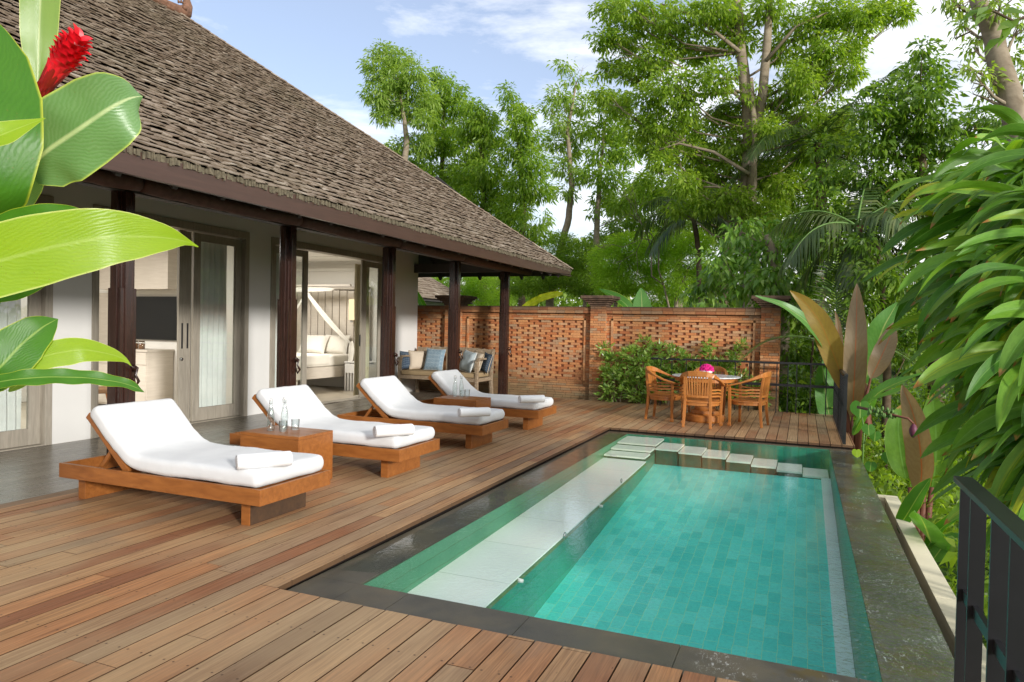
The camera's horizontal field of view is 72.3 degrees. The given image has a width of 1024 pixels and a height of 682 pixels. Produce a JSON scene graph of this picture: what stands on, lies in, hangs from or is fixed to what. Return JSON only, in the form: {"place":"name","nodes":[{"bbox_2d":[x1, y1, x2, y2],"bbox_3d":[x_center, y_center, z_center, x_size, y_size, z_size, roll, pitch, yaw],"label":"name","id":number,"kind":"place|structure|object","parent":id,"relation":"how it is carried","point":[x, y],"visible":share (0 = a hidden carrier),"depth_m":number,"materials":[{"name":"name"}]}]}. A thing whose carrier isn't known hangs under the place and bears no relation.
{"place":"outdoors","nodes":[
{"label":"outdoors","id":0,"kind":"place"},
{"bbox_2d":[98,386,106,398],"bbox_3d":[-6.681,0.762,11.192,0.616,0.887,0.568,1,1,-31],"label":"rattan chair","id":1,"kind":"object","parent":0,"point":[102,389],"visible":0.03,"depth_m":11.05,"materials":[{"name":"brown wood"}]},
{"bbox_2d":[138,341,144,348],"bbox_3d":[-6.494,0.071,12.288,0.110,0.146,0.110,2,1,23],"label":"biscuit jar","id":2,"kind":"object","parent":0,"point":[141,345],"visible":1,"depth_m":12.25,"materials":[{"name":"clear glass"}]},
{"bbox_2d":[169,0,1023,334],"label":"sky","id":3,"kind":"structure","parent":0,"point":[316,46],"materials":[{"name":"blue"}]},
{"bbox_2d":[788,337,988,643],"bbox_3d":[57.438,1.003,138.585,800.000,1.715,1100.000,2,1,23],"label":"ground","id":4,"kind":"structure","parent":0,"point":[893,374],"depth_m":24.31,"materials":[{"name":"soil"}]},
{"bbox_2d":[355,38,443,161],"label":"slender tree","id":5,"kind":"object","parent":4,"relation":"on","point":[385,104],"visible":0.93,"depth_m":35.59,"materials":[{"name":"green plant"}]},
{"bbox_2d":[408,66,478,279],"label":"leafy tree","id":6,"kind":"object","parent":4,"relation":"on","point":[444,138],"visible":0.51,"depth_m":37.73,"materials":[{"name":"green plant"}]},
{"bbox_2d":[418,277,472,304],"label":"pavilion","id":7,"kind":"structure","parent":4,"relation":"on","point":[429,288],"depth_m":26.41,"materials":[{"name":"brown wood"}]},
{"bbox_2d":[431,277,520,305],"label":"feathery tree","id":8,"kind":"object","parent":4,"relation":"on","point":[475,288],"visible":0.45,"depth_m":29.61,"materials":[{"name":"green plant"}]},
{"bbox_2d":[439,95,518,305],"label":"leafy tree","id":9,"kind":"object","parent":4,"relation":"on","point":[479,183],"visible":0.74,"depth_m":34.54,"materials":[{"name":"green plant"}]},
{"bbox_2d":[418,291,562,305],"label":"banana plant","id":10,"kind":"object","parent":4,"relation":"on","point":[536,300],"visible":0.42,"depth_m":17.38,"materials":[{"name":"green plant"}]},
{"bbox_2d":[488,79,564,305],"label":"leafy tree","id":11,"kind":"object","parent":4,"relation":"on","point":[525,174],"visible":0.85,"depth_m":32.61,"materials":[{"name":"green plant"}]},
{"bbox_2d":[495,229,609,306],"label":"feathery tree","id":12,"kind":"object","parent":4,"relation":"on","point":[528,285],"visible":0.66,"depth_m":26.22,"materials":[{"name":"green plant"}]},
{"bbox_2d":[536,54,596,305],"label":"leaning tree","id":13,"kind":"object","parent":4,"relation":"on","point":[567,132],"visible":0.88,"depth_m":27.13,"materials":[{"name":"green plant"}]},
{"bbox_2d":[284,415,849,589],"bbox_3d":[-0.190,2.290,6.761,6.810,1.660,17.300,2,1,23],"label":"deck base","id":14,"kind":"object","parent":4,"relation":"on","point":[432,518],"visible":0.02,"depth_m":7.53,"materials":[{"name":"brown wood"}]},
{"bbox_2d":[0,398,854,681],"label":"timber deck","id":15,"kind":"structure","parent":14,"relation":"on","point":[134,585],"depth_m":4.16,"materials":[{"name":"brown wood"}]},
{"bbox_2d":[0,0,197,391],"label":"ginger plant","id":16,"kind":"object","parent":15,"relation":"on","point":[82,128],"visible":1,"depth_m":1.22,"materials":[{"name":"green plant"}]},
{"bbox_2d":[59,398,329,525],"bbox_3d":[-2.691,0.969,5.931,2.180,0.831,0.830,2,1,23],"label":"sun lounger","id":17,"kind":"object","parent":15,"relation":"on","point":[162,445],"visible":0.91,"depth_m":5.72,"materials":[{"name":"white fabric"}]},
{"bbox_2d":[235,451,292,469],"bbox_3d":[-1.886,0.904,5.334,0.404,0.110,0.130,1,1,-30],"label":"rolled towel","id":18,"kind":"object","parent":17,"relation":"on","point":[263,460],"visible":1,"depth_m":5.29,"materials":[{"name":"white fabric"}]},
{"bbox_2d":[240,425,332,478],"bbox_3d":[-2.216,1.128,6.902,0.700,0.486,0.520,2,1,23],"label":"side table","id":19,"kind":"object","parent":15,"relation":"on","point":[311,441],"visible":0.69,"depth_m":6.75,"materials":[{"name":"brown wood"}]},
{"bbox_2d":[267,399,274,430],"bbox_3d":[-2.371,0.722,6.892,0.074,0.319,0.074,2,1,23],"label":"glass bottle","id":20,"kind":"object","parent":19,"relation":"on","point":[274,414],"visible":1,"depth_m":6.89,"materials":[{"name":"clear glass"}]},
{"bbox_2d":[230,385,439,477],"bbox_3d":[-1.954,0.950,7.707,2.180,0.831,0.830,2,1,23],"label":"sun lounger","id":21,"kind":"object","parent":15,"relation":"on","point":[396,455],"visible":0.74,"depth_m":7.49,"materials":[{"name":"white fabric"}]},
{"bbox_2d":[373,424,414,436],"bbox_3d":[-1.177,0.888,6.980,0.404,0.110,0.130,1,1,-31],"label":"rolled towel","id":22,"kind":"object","parent":21,"relation":"on","point":[392,430],"visible":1,"depth_m":6.92,"materials":[{"name":"white fabric"}]},
{"bbox_2d":[337,375,507,448],"bbox_3d":[-1.210,0.932,9.498,2.180,0.831,0.830,2,1,23],"label":"sun lounger","id":23,"kind":"object","parent":15,"relation":"on","point":[391,399],"visible":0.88,"depth_m":9.26,"materials":[{"name":"white fabric"}]},
{"bbox_2d":[457,407,490,416],"bbox_3d":[-0.463,0.872,8.605,0.404,0.110,0.130,1,1,-24],"label":"rolled towel","id":24,"kind":"object","parent":23,"relation":"on","point":[474,412],"visible":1,"depth_m":8.55,"materials":[{"name":"white fabric"}]},
{"bbox_2d":[433,395,490,407],"bbox_3d":[-0.746,1.091,10.498,0.700,0.486,0.520,2,1,23],"label":"side table","id":25,"kind":"object","parent":15,"relation":"on","point":[464,401],"visible":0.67,"depth_m":10.32,"materials":[{"name":"brown wood"}]},
{"bbox_2d":[420,369,555,429],"bbox_3d":[-0.450,0.914,11.251,2.180,0.831,0.830,2,1,23],"label":"sun lounger","id":26,"kind":"object","parent":15,"relation":"on","point":[447,382],"visible":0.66,"depth_m":11.04,"materials":[{"name":"white fabric"}]},
{"bbox_2d":[518,395,544,402],"bbox_3d":[0.291,0.855,10.355,0.404,0.110,0.130,1,1,-24],"label":"rolled towel","id":27,"kind":"object","parent":26,"relation":"on","point":[531,398],"visible":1,"depth_m":10.30,"materials":[{"name":"white fabric"}]},
{"bbox_2d":[288,431,953,681],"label":"swimming pool","id":28,"kind":"structure","parent":15,"relation":"in","point":[622,548],"depth_m":5.89,"materials":[{"name":"liquid"}]},
{"bbox_2d":[531,432,953,681],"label":"pool water","id":29,"kind":"structure","parent":28,"relation":"in","point":[876,605],"depth_m":3.99,"materials":[{"name":"teal liquid"}]},
{"bbox_2d":[593,333,701,404],"bbox_3d":[2.924,0.830,14.780,2.452,2.013,0.932,2,1,23],"label":"garden bush","id":30,"kind":"object","parent":15,"relation":"on","point":[615,369],"visible":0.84,"depth_m":14.83,"materials":[{"name":"green plant"}]},
{"bbox_2d":[644,366,681,421],"bbox_3d":[2.670,0.914,12.341,0.618,0.923,0.725,2,1,31],"label":"armchair","id":31,"kind":"object","parent":15,"relation":"on","point":[671,396],"visible":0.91,"depth_m":12.25,"materials":[{"name":"brown wood"}]},
{"bbox_2d":[679,371,724,428],"bbox_3d":[3.079,0.939,11.486,0.725,0.923,0.618,2,1,24],"label":"armchair","id":32,"kind":"object","parent":15,"relation":"on","point":[697,400],"visible":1,"depth_m":11.28,"materials":[{"name":"brown wood"}]},
{"bbox_2d":[672,373,740,422],"bbox_3d":[3.362,0.995,12.171,1.156,0.788,1.156,2,1,23],"label":"dining table","id":33,"kind":"object","parent":15,"relation":"on","point":[698,414],"visible":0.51,"depth_m":11.96,"materials":[{"name":"brown wood"}]},
{"bbox_2d":[699,364,713,372],"bbox_3d":[3.393,0.497,12.207,0.261,0.204,0.258,2,1,23],"label":"flower bowl","id":34,"kind":"object","parent":33,"relation":"on","point":[709,368],"visible":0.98,"depth_m":12.12,"materials":[{"name":"pink ceramic"}]},
{"bbox_2d":[688,366,727,418],"bbox_3d":[3.605,0.924,12.828,0.725,0.923,0.618,2,1,25],"label":"armchair","id":35,"kind":"object","parent":15,"relation":"on","point":[721,370],"visible":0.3,"depth_m":12.79,"materials":[{"name":"brown wood"}]},
{"bbox_2d":[726,371,770,427],"bbox_3d":[3.997,0.953,11.740,0.618,0.923,0.725,2,1,34],"label":"armchair","id":36,"kind":"object","parent":15,"relation":"on","point":[741,400],"visible":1,"depth_m":11.55,"materials":[{"name":"brown wood"}]},
{"bbox_2d":[651,357,847,444],"bbox_3d":[3.811,0.901,12.246,3.506,0.995,3.725,2,1,23],"label":"railing","id":37,"kind":"object","parent":15,"relation":"on","point":[840,407],"visible":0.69,"depth_m":13.36,"materials":[{"name":"black metal"}]},
{"bbox_2d":[953,476,1023,681],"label":"railing","id":38,"kind":"object","parent":15,"relation":"on","point":[1001,629],"visible":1,"depth_m":2.34,"materials":[{"name":"black metal"}]},
{"bbox_2d":[417,295,790,410],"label":"brick wall","id":39,"kind":"structure","parent":4,"relation":"on","point":[555,353],"depth_m":15.55,"materials":[{"name":"orange brick"}]},
{"bbox_2d":[569,89,657,306],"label":"forked tree","id":40,"kind":"object","parent":4,"relation":"on","point":[612,138],"visible":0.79,"depth_m":26.28,"materials":[{"name":"green plant"}]},
{"bbox_2d":[599,288,650,306],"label":"banana plant","id":41,"kind":"object","parent":4,"relation":"on","point":[641,298],"visible":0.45,"depth_m":16.29,"materials":[{"name":"green plant"}]},
{"bbox_2d":[579,227,683,306],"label":"feathery tree","id":42,"kind":"object","parent":4,"relation":"on","point":[630,286],"visible":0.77,"depth_m":23.48,"materials":[{"name":"green plant"}]},
{"bbox_2d":[594,177,684,306],"bbox_3d":[3.909,-2.788,21.303,2.700,4.884,2.682,2,1,23],"label":"bare shrub","id":43,"kind":"object","parent":4,"relation":"on","point":[648,239],"visible":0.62,"depth_m":21.46,"materials":[{"name":"green plant"}]},
{"bbox_2d":[582,174,771,306],"bbox_3d":[6.678,-2.573,27.435,8.223,8.208,3.530,2,1,23],"label":"leafy tree","id":44,"kind":"object","parent":4,"relation":"on","point":[611,228],"visible":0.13,"depth_m":27.61,"materials":[{"name":"green plant"}]},
{"bbox_2d":[643,226,718,306],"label":"feathery tree","id":45,"kind":"object","parent":4,"relation":"on","point":[682,246],"visible":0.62,"depth_m":22.34,"materials":[{"name":"green plant"}]},
{"bbox_2d":[633,187,738,302],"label":"palm tree","id":46,"kind":"object","parent":4,"relation":"on","point":[664,232],"visible":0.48,"depth_m":19.44,"materials":[{"name":"green plant"}]},
{"bbox_2d":[461,228,927,376],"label":"wood","id":47,"kind":"object","parent":4,"relation":"on","point":[564,301],"visible":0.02,"depth_m":42.60,"materials":[{"name":"green plant"}]},
{"bbox_2d":[689,337,774,409],"bbox_3d":[4.442,0.880,14.243,1.764,1.991,0.727,2,1,23],"label":"garden bush","id":48,"kind":"object","parent":4,"relation":"on","point":[730,369],"visible":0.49,"depth_m":14.16,"materials":[{"name":"green plant"}]},
{"bbox_2d":[622,109,864,304],"bbox_3d":[7.099,-2.725,22.018,7.679,9.311,3.347,2,1,23],"label":"dense tree","id":49,"kind":"object","parent":4,"relation":"on","point":[644,188],"visible":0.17,"depth_m":21.92,"materials":[{"name":"green plant"}]},
{"bbox_2d":[582,0,928,307],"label":"broadleaf tree","id":50,"kind":"object","parent":4,"relation":"on","point":[808,75],"visible":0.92,"depth_m":17.38,"materials":[{"name":"green plant"}]},
{"bbox_2d":[677,213,841,411],"bbox_3d":[5.378,-0.102,15.475,3.709,5.582,2.490,2,1,23],"label":"creeper covered tree","id":51,"kind":"object","parent":4,"relation":"on","point":[772,257],"visible":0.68,"depth_m":15.19,"materials":[{"name":"green plant"}]},
{"bbox_2d":[779,307,855,417],"bbox_3d":[6.463,1.022,14.512,1.725,3.486,2.224,0,1,-38],"label":"shade shrub","id":52,"kind":"object","parent":4,"relation":"on","point":[801,356],"visible":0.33,"depth_m":14.72,"materials":[{"name":"green plant"}]},
{"bbox_2d":[707,65,937,356],"bbox_3d":[7.424,-2.096,16.826,5.352,9.044,3.932,1,1,5],"label":"palm tree","id":53,"kind":"object","parent":4,"relation":"on","point":[801,129],"visible":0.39,"depth_m":17.01,"materials":[{"name":"green plant"}]},
{"bbox_2d":[736,245,932,385],"bbox_3d":[6.140,0.484,13.178,3.670,4.627,1.369,2,1,23],"label":"palm tree","id":54,"kind":"object","parent":4,"relation":"on","point":[824,302],"visible":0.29,"depth_m":13.11,"materials":[{"name":"green plant"}]},
{"bbox_2d":[755,284,921,449],"bbox_3d":[5.274,0.916,11.688,2.256,3.687,4.220,2,1,23],"label":"red banana plant","id":55,"kind":"object","parent":4,"relation":"on","point":[861,357],"visible":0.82,"depth_m":11.03,"materials":[{"name":"green plant"}]},
{"bbox_2d":[768,172,937,475],"bbox_3d":[6.556,-0.349,13.529,3.164,6.291,2.559,2,1,23],"label":"palm tree","id":56,"kind":"object","parent":4,"relation":"on","point":[805,244],"visible":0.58,"depth_m":13.27,"materials":[{"name":"green plant"}]},
{"bbox_2d":[850,400,888,471],"bbox_3d":[4.529,1.284,8.861,0.412,0.921,1.515,2,1,23],"label":"heart leaved plant","id":57,"kind":"object","parent":4,"relation":"on","point":[869,429],"visible":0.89,"depth_m":9.42,"materials":[{"name":"green plant"}]},
{"bbox_2d":[811,226,934,481],"bbox_3d":[7.034,0.318,12.970,2.536,5.076,2.084,0,1,-35],"label":"leafy tree","id":58,"kind":"object","parent":4,"relation":"on","point":[882,302],"visible":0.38,"depth_m":12.64,"materials":[{"name":"green plant"}]},
{"bbox_2d":[778,377,980,476],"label":"undergrowth","id":59,"kind":"object","parent":4,"relation":"on","point":[912,391],"visible":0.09,"depth_m":14.02,"materials":[{"name":"green plant"}]},
{"bbox_2d":[785,35,1002,403],"bbox_3d":[7.824,-1.554,14.120,4.432,9.025,2.801,2,1,23],"label":"dense tree","id":60,"kind":"object","parent":4,"relation":"on","point":[917,141],"visible":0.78,"depth_m":13.78,"materials":[{"name":"green plant"}]},
{"bbox_2d":[831,407,990,649],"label":"undergrowth","id":61,"kind":"object","parent":4,"relation":"on","point":[882,475],"visible":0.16,"depth_m":8.59,"materials":[{"name":"green plant"}]},
{"bbox_2d":[884,385,952,540],"bbox_3d":[4.429,2.037,7.804,0.821,3.126,0.620,0,1,-44],"label":"red banana plant","id":62,"kind":"object","parent":4,"relation":"on","point":[904,449],"visible":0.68,"depth_m":7.57,"materials":[{"name":"green plant"}]},
{"bbox_2d":[857,406,916,437],"bbox_3d":[3.908,0.836,7.363,0.172,0.307,0.626,0,1,-39],"label":"banana blossom","id":63,"kind":"object","parent":62,"relation":"hanging from","point":[887,413],"visible":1,"depth_m":7.33,"materials":[{"name":"green plant"}]},
{"bbox_2d":[895,478,958,561],"bbox_3d":[4.035,2.451,6.809,0.540,2.119,0.951,1,1,11],"label":"young banana plant","id":64,"kind":"object","parent":4,"relation":"on","point":[937,544],"visible":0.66,"depth_m":6.78,"materials":[{"name":"green plant"}]},
{"bbox_2d":[877,494,985,681],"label":"garden wall","id":65,"kind":"structure","parent":4,"relation":"on","point":[938,593],"depth_m":5.64,"materials":[{"name":"beige stone"}]},
{"bbox_2d":[861,105,1023,557],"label":"corn plant thicket","id":66,"kind":"object","parent":4,"relation":"on","point":[968,289],"visible":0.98,"depth_m":3.70,"materials":[{"name":"green plant"}]},
{"bbox_2d":[931,0,1023,141],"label":"leaning tree","id":67,"kind":"object","parent":4,"relation":"on","point":[1006,85],"visible":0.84,"depth_m":9.13,"materials":[{"name":"green plant"}]},
{"bbox_2d":[959,0,1023,62],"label":"leafy branch","id":68,"kind":"object","parent":67,"relation":"attached to","point":[1007,25],"visible":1,"depth_m":5.01,"materials":[{"name":"green plant"}]},
{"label":"veranda base","id":69,"kind":"structure","parent":4,"relation":"on","visible":0},
{"bbox_2d":[0,390,441,503],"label":"veranda floor","id":70,"kind":"structure","parent":69,"relation":"on","point":[28,473],"depth_m":8.00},
{"bbox_2d":[398,346,494,393],"bbox_3d":[-1.473,0.683,15.754,1.994,1.091,0.949,2,1,23],"label":"daybed bench","id":71,"kind":"object","parent":70,"relation":"on","point":[477,376],"visible":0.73,"depth_m":15.65,"materials":[{"name":"brown wood"}]},
{"bbox_2d":[400,351,409,368],"bbox_3d":[-2.381,0.441,16.097,0.420,0.420,0.156,5,-16,-43],"label":"cushion","id":72,"kind":"object","parent":71,"relation":"on","point":[405,362],"visible":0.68,"depth_m":15.97,"materials":[{"name":"blue fabric"}]},
{"bbox_2d":[408,350,426,368],"bbox_3d":[-2.154,0.437,16.110,0.451,0.451,0.156,1,-13,-20],"label":"cushion","id":73,"kind":"object","parent":71,"relation":"on","point":[417,359],"visible":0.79,"depth_m":16.04,"materials":[{"name":"beige fabric"}]},
{"bbox_2d":[423,348,445,370],"bbox_3d":[-1.759,0.421,15.892,0.511,0.511,0.156,3,-14,25],"label":"cushion","id":74,"kind":"object","parent":71,"relation":"on","point":[434,359],"visible":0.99,"depth_m":15.82,"materials":[{"name":"blue fabric"}]},
{"bbox_2d":[459,349,476,371],"bbox_3d":[-0.985,0.453,15.518,0.156,0.491,0.491,22,-5,-37],"label":"cushion","id":75,"kind":"object","parent":71,"relation":"on","point":[467,361],"visible":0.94,"depth_m":15.40,"materials":[{"name":"grey fabric"}]},
{"bbox_2d":[472,351,484,371],"bbox_3d":[-0.793,0.466,15.546,0.156,0.472,0.471,21,-3,-31],"label":"cushion","id":76,"kind":"object","parent":71,"relation":"on","point":[480,355],"visible":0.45,"depth_m":15.40,"materials":[{"name":"beige fabric"}]},
{"bbox_2d":[480,352,492,373],"bbox_3d":[-0.570,0.481,15.508,0.157,0.451,0.451,16,0,-25],"label":"cushion","id":77,"kind":"object","parent":71,"relation":"on","point":[486,366],"visible":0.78,"depth_m":15.35,"materials":[{"name":"blue fabric"}]},
{"bbox_2d":[0,0,572,468],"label":"villa","id":78,"kind":"object","parent":69,"relation":"on","point":[254,166],"visible":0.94,"depth_m":10.12,"materials":[{"name":"white paint"}]},
{"bbox_2d":[0,299,21,431],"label":"curtain","id":79,"kind":"object","parent":78,"relation":"hanging from","point":[10,402],"visible":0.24,"depth_m":8.48,"materials":[{"name":"white fabric"}]},
{"bbox_2d":[0,289,40,448],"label":"sliding door","id":80,"kind":"structure","parent":78,"relation":"in","point":[30,435],"depth_m":8.43,"materials":[{"name":"grey wood"}]},
{"bbox_2d":[99,293,107,344],"bbox_3d":[-7.814,0.116,13.273,0.610,2.050,0.025,2,1,23],"label":"wardrobe door","id":81,"kind":"structure","parent":78,"relation":"attached to","point":[103,318],"depth_m":13.21,"materials":[{"name":"brown wood"}]},
{"bbox_2d":[98,348,173,403],"bbox_3d":[-6.887,0.628,12.593,1.570,0.990,0.570,2,1,23],"label":"tv cabinet","id":82,"kind":"object","parent":78,"relation":"on","point":[155,373],"visible":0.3,"depth_m":12.24,"materials":[{"name":"brown wood"}]},
{"bbox_2d":[99,248,176,289],"bbox_3d":[-6.691,-1.400,12.626,1.700,0.950,0.320,2,1,23],"label":"wall cupboard","id":83,"kind":"object","parent":78,"relation":"attached to","point":[157,271],"depth_m":12.30,"materials":[{"name":"brown wood"}]},
{"bbox_2d":[136,296,176,340],"bbox_3d":[-6.450,-0.413,12.688,1.250,0.785,0.039,2,1,23],"label":"television","id":84,"kind":"object","parent":78,"relation":"attached to","point":[156,317],"visible":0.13,"depth_m":12.65,"materials":[{"name":"black paint"}]},
{"bbox_2d":[176,230,185,413],"bbox_3d":[-4.913,-0.207,10.428,0.070,2.880,0.120,2,1,23],"label":"sliding door","id":85,"kind":"structure","parent":78,"relation":"in","point":[181,281],"depth_m":10.41,"materials":[{"name":"black paint"}]},
{"bbox_2d":[184,231,191,420],"bbox_3d":[-4.913,-0.209,10.579,0.044,2.880,0.120,2,1,23],"label":"sliding door","id":86,"kind":"structure","parent":78,"relation":"in","point":[188,234],"depth_m":10.58,"materials":[{"name":"black paint"}]},
{"bbox_2d":[177,242,226,406],"bbox_3d":[-4.945,-0.202,11.199,0.060,2.820,1.000,2,1,23],"label":"curtain","id":87,"kind":"object","parent":78,"relation":"hanging from","point":[213,353],"visible":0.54,"depth_m":11.37,"materials":[{"name":"white fabric"}]},
{"bbox_2d":[190,232,241,421],"bbox_3d":[-4.680,-0.215,11.113,0.045,2.880,0.975,2,1,23],"label":"sliding door","id":88,"kind":"structure","parent":78,"relation":"in","point":[197,413],"depth_m":10.96,"materials":[{"name":"grey wood"}]},
{"bbox_2d":[275,253,279,387],"bbox_3d":[-4.313,-0.217,12.723,0.060,2.820,0.800,2,1,23],"label":"curtain","id":89,"kind":"object","parent":78,"relation":"hanging from","point":[277,274],"depth_m":12.77,"materials":[{"name":"white fabric"}]},
{"bbox_2d":[274,246,307,387],"bbox_3d":[-4.036,-0.231,12.665,0.045,2.880,0.975,2,1,23],"label":"sliding door","id":90,"kind":"structure","parent":78,"relation":"in","point":[300,253],"depth_m":13.01,"materials":[{"name":"grey wood"}]},
{"bbox_2d":[296,284,370,384],"bbox_3d":[-5.172,-0.107,16.404,2.880,2.476,2.240,2,1,23],"label":"bed","id":91,"kind":"object","parent":78,"relation":"on","point":[333,304],"depth_m":17.00,"materials":[{"name":"white fabric"}]},
{"bbox_2d":[297,335,329,353],"bbox_3d":[-4.810,0.072,17.003,0.780,0.500,0.209,2,-27,23],"label":"bed pillow","id":92,"kind":"object","parent":91,"relation":"on","point":[316,343],"visible":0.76,"depth_m":16.88,"materials":[{"name":"white fabric"}]},
{"bbox_2d":[324,335,349,353],"bbox_3d":[-4.259,0.084,16.948,0.700,0.500,0.188,2,-19,20],"label":"bed pillow","id":93,"kind":"object","parent":91,"relation":"on","point":[336,344],"visible":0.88,"depth_m":16.85,"materials":[{"name":"white fabric"}]},
{"bbox_2d":[349,299,353,321],"bbox_3d":[-3.841,-0.726,16.855,0.150,0.560,0.195,2,1,23],"label":"wall lamp","id":94,"kind":"object","parent":78,"relation":"attached to","point":[351,310],"visible":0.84,"depth_m":16.77,"materials":[{"name":"fabric"}]},
{"bbox_2d":[344,361,375,390],"bbox_3d":[-3.526,0.818,16.494,0.620,0.680,0.570,2,1,23],"label":"nightstand","id":95,"kind":"object","parent":78,"relation":"on","point":[349,377],"visible":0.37,"depth_m":16.32,"materials":[{"name":"white wood"}]},
{"bbox_2d":[353,264,369,395],"bbox_3d":[-3.268,-0.243,15.240,0.080,2.820,0.550,2,1,23],"label":"curtain","id":96,"kind":"object","parent":78,"relation":"hanging from","point":[357,280],"visible":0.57,"depth_m":15.09,"materials":[{"name":"beige fabric"}]},
{"bbox_2d":[359,260,364,397],"bbox_3d":[-3.159,-0.251,14.695,0.042,2.880,0.092,2,1,23],"label":"sliding door","id":97,"kind":"structure","parent":78,"relation":"in","point":[362,261],"depth_m":14.67,"materials":[{"name":"black paint"}]},
{"bbox_2d":[362,261,381,396],"bbox_3d":[-3.027,-0.256,15.096,0.045,2.880,0.770,2,1,23],"label":"sliding door","id":98,"kind":"structure","parent":78,"relation":"in","point":[366,264],"depth_m":15.29,"materials":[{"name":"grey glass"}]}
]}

